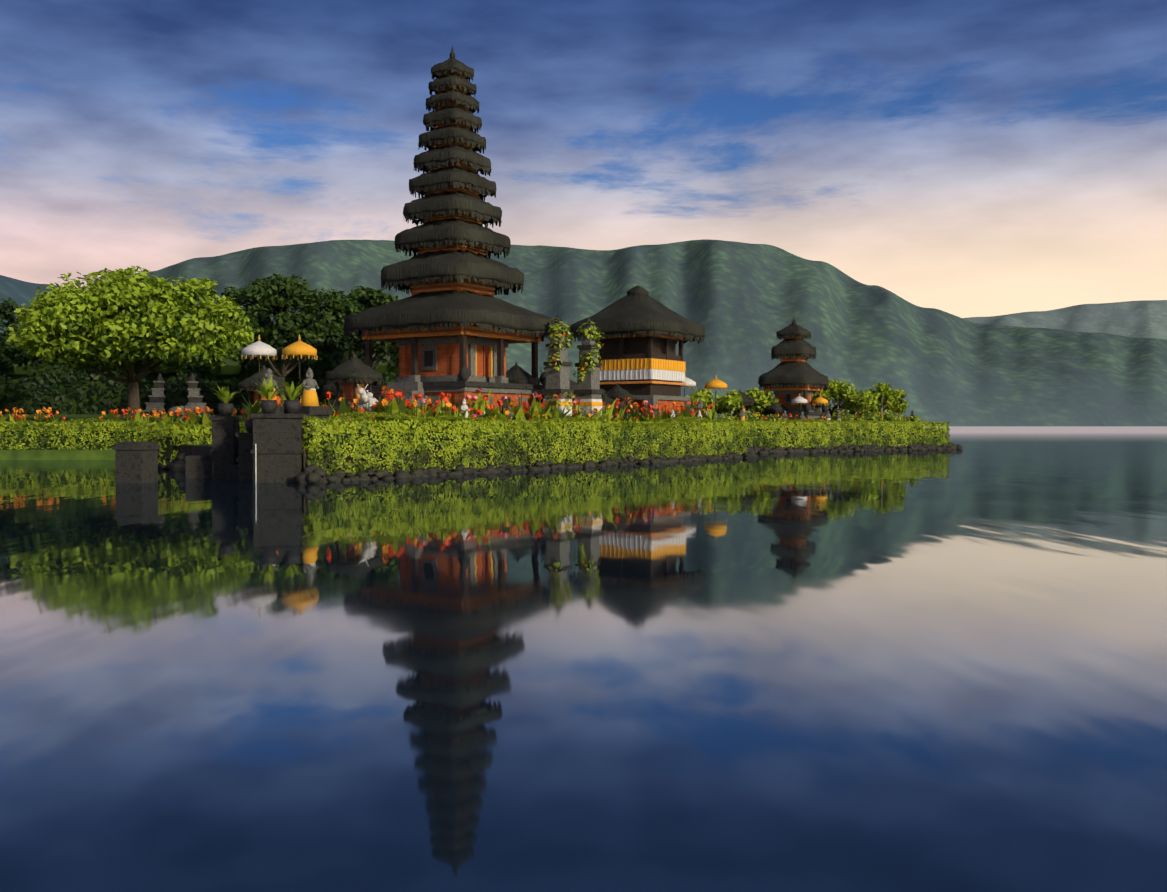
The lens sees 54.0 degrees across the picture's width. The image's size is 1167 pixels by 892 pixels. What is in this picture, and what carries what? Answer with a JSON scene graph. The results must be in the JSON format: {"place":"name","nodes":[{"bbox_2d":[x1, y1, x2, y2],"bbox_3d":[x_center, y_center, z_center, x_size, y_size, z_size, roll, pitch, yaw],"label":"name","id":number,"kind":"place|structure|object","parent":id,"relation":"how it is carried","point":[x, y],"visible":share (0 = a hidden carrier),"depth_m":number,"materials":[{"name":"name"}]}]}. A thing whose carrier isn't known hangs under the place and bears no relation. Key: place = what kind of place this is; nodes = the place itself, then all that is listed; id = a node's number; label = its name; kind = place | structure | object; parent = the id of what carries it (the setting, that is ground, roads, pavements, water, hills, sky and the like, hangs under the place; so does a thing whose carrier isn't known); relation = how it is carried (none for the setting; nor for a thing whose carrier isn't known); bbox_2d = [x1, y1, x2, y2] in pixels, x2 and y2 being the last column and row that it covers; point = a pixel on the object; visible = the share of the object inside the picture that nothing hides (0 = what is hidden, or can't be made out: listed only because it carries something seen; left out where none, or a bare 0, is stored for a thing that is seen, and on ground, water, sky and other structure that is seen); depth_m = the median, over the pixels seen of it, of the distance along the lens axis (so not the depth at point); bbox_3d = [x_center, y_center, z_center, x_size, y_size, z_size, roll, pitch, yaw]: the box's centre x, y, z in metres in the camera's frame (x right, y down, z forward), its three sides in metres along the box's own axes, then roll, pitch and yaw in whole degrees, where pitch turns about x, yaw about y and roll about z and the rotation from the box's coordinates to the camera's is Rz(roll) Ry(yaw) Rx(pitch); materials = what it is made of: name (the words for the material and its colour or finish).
{"place":"outdoors","nodes":[
{"label":"outdoors","id":0,"kind":"place"},
{"bbox_2d":[0,275,74,332],"bbox_3d":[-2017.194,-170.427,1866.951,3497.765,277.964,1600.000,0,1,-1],"label":"mountain","id":1,"kind":"structure","parent":0,"point":[19,292],"depth_m":1514.43,"materials":[{"name":"green plant"}]},
{"bbox_2d":[0,414,248,459],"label":"lawn","id":2,"kind":"structure","parent":0,"point":[57,454],"depth_m":54.39,"materials":[{"name":"green plant"}]},
{"bbox_2d":[0,297,63,378],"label":"tree","id":3,"kind":"object","parent":2,"relation":"on","point":[7,349],"visible":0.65,"depth_m":98.21,"materials":[{"name":"green plant"}]},
{"bbox_2d":[0,407,68,430],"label":"flowers","id":4,"kind":"object","parent":2,"relation":"on","point":[13,417],"depth_m":58.94,"materials":[{"name":"orange plant"}]},
{"bbox_2d":[67,419,94,430],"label":"lawn shrubs","id":5,"kind":"object","parent":2,"relation":"on","point":[80,425],"visible":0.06,"depth_m":61.65,"materials":[{"name":"green plant"}]},
{"bbox_2d":[0,417,165,449],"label":"shore hedge","id":6,"kind":"object","parent":2,"relation":"on","point":[81,438],"depth_m":55.31,"materials":[{"name":"green plant"}]},
{"bbox_2d":[6,266,260,420],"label":"tree","id":7,"kind":"object","parent":2,"relation":"on","point":[120,314],"visible":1,"depth_m":75.90,"materials":[{"name":"green plant"}]},
{"bbox_2d":[92,406,247,436],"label":"flowers","id":8,"kind":"object","parent":2,"relation":"on","point":[196,417],"depth_m":58.43,"materials":[{"name":"green plant"}]},
{"bbox_2d":[140,373,209,419],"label":"split gate","id":9,"kind":"structure","parent":2,"relation":"on","point":[157,396],"depth_m":71.06,"materials":[{"name":"stone"}]},
{"bbox_2d":[0,347,398,413],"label":"understory shrubs","id":10,"kind":"object","parent":2,"relation":"on","point":[30,388],"visible":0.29,"depth_m":111.22,"materials":[{"name":"green plant"}]},
{"bbox_2d":[220,273,357,403],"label":"tree","id":11,"kind":"object","parent":2,"relation":"on","point":[308,325],"visible":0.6,"depth_m":92.92,"materials":[{"name":"green plant"}]},
{"bbox_2d":[315,286,398,368],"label":"tree","id":12,"kind":"object","parent":2,"relation":"on","point":[357,300],"visible":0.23,"depth_m":97.32,"materials":[{"name":"green plant"}]},
{"bbox_2d":[167,404,193,420],"bbox_3d":[-21.945,-1.150,62.080,2.347,2.210,1.300,0,1,24],"label":"elephant statue","id":13,"kind":"object","parent":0,"point":[188,406],"visible":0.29,"depth_m":61.67,"materials":[{"name":"grey stone"}]},
{"bbox_2d":[158,440,755,483],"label":"island ground","id":14,"kind":"structure","parent":0,"point":[311,474],"depth_m":40.63,"materials":[{"name":"green plant"}]},
{"bbox_2d":[134,421,245,464],"bbox_3d":[-9.541,-0.317,54.322,2.530,1.777,26.336,1,1,32],"label":"hedge","id":15,"kind":"object","parent":14,"relation":"on","point":[167,443],"visible":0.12,"depth_m":43.68,"materials":[{"name":"green plant"}]},
{"bbox_2d":[185,376,312,482],"bbox_3d":[-10.293,-0.300,34.951,2.253,3.630,6.163,-1,1,-43],"label":"stone dock","id":16,"kind":"object","parent":14,"relation":"on","point":[268,447],"visible":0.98,"depth_m":33.46,"materials":[{"name":"grey dark stone"}]},
{"bbox_2d":[210,395,435,432],"bbox_3d":[-9.210,-0.901,41.951,6.763,1.780,7.552,1,1,34],"label":"flower bed","id":17,"kind":"object","parent":14,"relation":"on","point":[281,404],"depth_m":40.52,"materials":[{"name":"red plant"}]},
{"bbox_2d":[336,46,554,412],"bbox_3d":[-5.989,-8.350,46.861,7.055,16.500,9.110,1,1,32],"label":"pagoda","id":18,"kind":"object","parent":14,"relation":"on","point":[453,326],"visible":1,"depth_m":46.44,"materials":[{"name":"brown wood"}]},
{"bbox_2d":[238,353,653,432],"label":"shrines","id":19,"kind":"object","parent":14,"relation":"on","point":[351,373],"visible":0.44,"depth_m":42.68,"materials":[{"name":"grey stone"}]},
{"bbox_2d":[282,380,644,421],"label":"island plants","id":20,"kind":"object","parent":14,"relation":"on","point":[284,398],"depth_m":45.33,"materials":[{"name":"green plant"}]},
{"bbox_2d":[241,335,727,432],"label":"statues and umbrellas","id":21,"kind":"object","parent":14,"relation":"on","point":[298,349],"visible":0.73,"depth_m":36.71,"materials":[{"name":"stone"}]},
{"bbox_2d":[322,361,706,429],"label":"ornaments","id":22,"kind":"object","parent":14,"relation":"on","point":[516,373],"visible":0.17,"depth_m":51.72,"materials":[{"name":"grey stone"}]},
{"bbox_2d":[321,385,721,432],"bbox_3d":[-0.867,-1.138,48.157,2.811,2.031,27.165,1,1,32],"label":"flower bed","id":23,"kind":"object","parent":14,"relation":"on","point":[401,406],"visible":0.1,"depth_m":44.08,"materials":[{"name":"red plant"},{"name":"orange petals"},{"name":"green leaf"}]},
{"bbox_2d":[302,411,747,474],"bbox_3d":[-0.318,-0.302,46.092,2.011,1.988,30.592,1,1,32],"label":"hedge","id":24,"kind":"object","parent":14,"relation":"on","point":[330,439],"visible":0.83,"depth_m":40.58,"materials":[{"name":"green plant"}]},
{"bbox_2d":[540,315,574,430],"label":"gate pillar","id":25,"kind":"structure","parent":14,"relation":"on","point":[557,364],"depth_m":46.92,"materials":[{"name":"stone"}]},
{"bbox_2d":[573,317,608,430],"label":"gate pillar","id":26,"kind":"structure","parent":14,"relation":"on","point":[588,392],"depth_m":48.92,"materials":[{"name":"stone"}]},
{"bbox_2d":[569,285,704,414],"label":"pavilion","id":27,"kind":"structure","parent":14,"relation":"on","point":[642,330],"depth_m":56.73,"materials":[{"name":"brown wood"}]},
{"bbox_2d":[0,426,1166,891],"bbox_3d":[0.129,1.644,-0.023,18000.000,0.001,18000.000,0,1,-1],"label":"lake water","id":28,"kind":"structure","parent":0,"point":[926,670],"depth_m":7.52,"materials":[{"name":"blue liquid"}]},
{"bbox_2d":[113,442,159,482],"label":"stone block","id":29,"kind":"structure","parent":28,"relation":"in","point":[136,462],"depth_m":32.60,"materials":[{"name":"stone"}]},
{"bbox_2d":[0,0,1166,317],"label":"sky","id":30,"kind":"structure","parent":0,"point":[960,158],"materials":[{"name":"blue"}]},
{"bbox_2d":[88,239,1166,425],"bbox_3d":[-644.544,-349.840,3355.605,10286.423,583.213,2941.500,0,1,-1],"label":"mountain","id":31,"kind":"structure","parent":0,"point":[742,303],"depth_m":2328.43,"materials":[{"name":"green plant"}]},
{"bbox_2d":[738,438,962,453],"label":"island ground","id":32,"kind":"structure","parent":0,"point":[831,448],"depth_m":71.82,"materials":[{"name":"grey stone"}]},
{"bbox_2d":[727,389,841,428],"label":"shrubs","id":33,"kind":"object","parent":32,"relation":"on","point":[747,400],"visible":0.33,"depth_m":72.31,"materials":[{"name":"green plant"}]},
{"bbox_2d":[758,318,828,424],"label":"small pagoda","id":34,"kind":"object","parent":32,"relation":"on","point":[790,377],"visible":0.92,"depth_m":74.18,"materials":[{"name":"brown wood"}]},
{"bbox_2d":[740,393,850,427],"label":"ornaments","id":35,"kind":"object","parent":32,"relation":"on","point":[775,407],"visible":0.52,"depth_m":74.09,"materials":[{"name":"white fabric"}]},
{"bbox_2d":[686,379,922,428],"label":"island plants","id":36,"kind":"object","parent":32,"relation":"on","point":[862,404],"visible":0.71,"depth_m":76.45,"materials":[{"name":"green plant"}]},
{"bbox_2d":[714,412,916,428],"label":"flower bed","id":37,"kind":"object","parent":32,"relation":"on","point":[824,417],"visible":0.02,"depth_m":72.92,"materials":[{"name":"red plant"}]},
{"bbox_2d":[728,418,950,447],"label":"island hedge","id":38,"kind":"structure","parent":32,"relation":"on","point":[841,433],"depth_m":71.96,"materials":[{"name":"green plant"}]},
{"bbox_2d":[962,300,1166,339],"bbox_3d":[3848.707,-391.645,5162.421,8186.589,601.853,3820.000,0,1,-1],"label":"mountain","id":39,"kind":"structure","parent":0,"point":[1143,319],"depth_m":4144.95,"materials":[{"name":"green plant"}]}
]}

